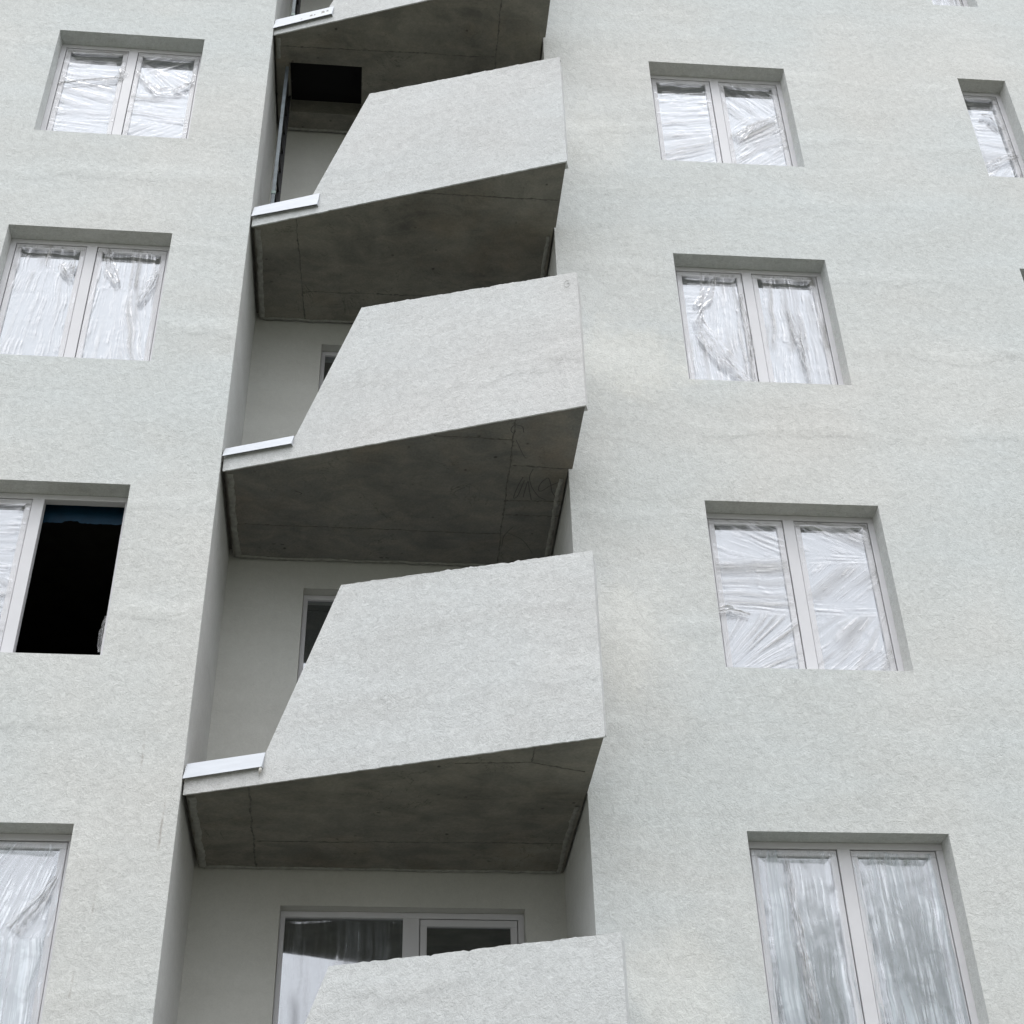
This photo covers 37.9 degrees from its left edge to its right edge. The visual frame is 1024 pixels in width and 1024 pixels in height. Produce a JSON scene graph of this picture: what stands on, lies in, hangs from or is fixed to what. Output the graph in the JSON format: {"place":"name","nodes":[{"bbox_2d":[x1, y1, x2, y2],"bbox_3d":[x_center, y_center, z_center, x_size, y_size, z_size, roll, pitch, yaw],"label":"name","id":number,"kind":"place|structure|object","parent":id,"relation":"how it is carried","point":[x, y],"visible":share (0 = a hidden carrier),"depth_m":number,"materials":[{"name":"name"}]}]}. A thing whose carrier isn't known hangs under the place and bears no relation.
{"place":"outdoors","nodes":[
{"label":"outdoors","id":0,"kind":"place"},
{"label":"ground","id":1,"kind":"structure","parent":0,"visible":0},
{"bbox_2d":[0,0,1023,1023],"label":"apartment building","id":2,"kind":"structure","parent":1,"relation":"on","point":[510,510],"depth_m":11.67,"materials":[{"name":"paint"}]},
{"bbox_2d":[0,833,71,1023],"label":"window","id":3,"kind":"structure","parent":2,"relation":"in","point":[33,867],"depth_m":9.46,"materials":[{"name":"white plastic"}]},
{"bbox_2d":[0,493,127,654],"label":"window","id":4,"kind":"structure","parent":2,"relation":"in","point":[21,514],"depth_m":11.25,"materials":[{"name":"white plastic"}]},
{"bbox_2d":[0,238,169,360],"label":"window","id":5,"kind":"structure","parent":2,"relation":"in","point":[58,298],"depth_m":12.73,"materials":[{"name":"white plastic"}]},
{"bbox_2d":[40,44,201,138],"bbox_3d":[-3.735,-3.983,14.368,1.398,1.521,0.094,2,-37,-5],"label":"window","id":6,"kind":"structure","parent":2,"relation":"in","point":[95,89],"depth_m":14.42,"materials":[{"name":"white plastic"}]},
{"bbox_2d":[270,66,290,203],"bbox_3d":[-2.273,-3.396,14.566,0.050,2.560,0.414,2,-37,-5],"label":"ladder","id":7,"kind":"object","parent":2,"relation":"on","point":[278,174],"visible":0.68,"depth_m":14.73,"materials":[{"name":"metal"}]},
{"bbox_2d":[291,0,300,81],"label":"ladder","id":8,"kind":"object","parent":2,"relation":"on","point":[296,4],"visible":0.33,"depth_m":16.13,"materials":[{"name":"metal"}]},
{"bbox_2d":[298,595,335,679],"bbox_3d":[-0.837,1.649,11.905,1.774,2.261,0.072,2,-37,-5],"label":"balcony door","id":9,"kind":"structure","parent":2,"relation":"in","point":[316,608],"depth_m":12.36,"materials":[{"name":"glass"}]},
{"bbox_2d":[319,352,337,388],"bbox_3d":[-0.901,-0.560,13.576,1.774,2.284,0.072,2,-37,-5],"label":"balcony door","id":10,"kind":"structure","parent":2,"relation":"in","point":[327,358],"depth_m":14.10,"materials":[{"name":"white plastic"}]},
{"bbox_2d":[272,911,524,1023],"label":"balcony door","id":11,"kind":"structure","parent":2,"relation":"in","point":[310,942],"depth_m":10.78,"materials":[{"name":"white plastic"}]},
{"bbox_2d":[650,75,797,166],"bbox_3d":[2.075,-3.817,14.812,1.392,1.521,0.091,2,-37,-5],"label":"window","id":12,"kind":"structure","parent":2,"relation":"in","point":[698,119],"depth_m":14.87,"materials":[{"name":"white plastic"}]},
{"bbox_2d":[675,267,843,384],"bbox_3d":[2.141,-1.585,13.123,1.392,1.521,0.094,2,-37,-5],"label":"window","id":13,"kind":"structure","parent":2,"relation":"in","point":[738,325],"depth_m":13.16,"materials":[{"name":"white plastic"}]},
{"bbox_2d":[706,513,903,670],"bbox_3d":[2.206,0.648,11.434,1.392,1.521,0.092,2,-37,-5],"label":"window","id":14,"kind":"structure","parent":2,"relation":"in","point":[793,592],"depth_m":11.45,"materials":[{"name":"white plastic"}]},
{"bbox_2d":[748,842,978,1023],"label":"window","id":15,"kind":"structure","parent":2,"relation":"in","point":[851,933],"depth_m":9.81,"materials":[{"name":"white plastic"}]},
{"bbox_2d":[932,0,968,6],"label":"window","id":16,"kind":"structure","parent":2,"relation":"in","point":[935,2],"depth_m":16.46,"materials":[{"name":"white plastic"}]},
{"bbox_2d":[962,92,1023,177],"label":"window","id":17,"kind":"structure","parent":2,"relation":"in","point":[1001,155],"depth_m":15.10,"materials":[{"name":"white plastic"}]}
]}

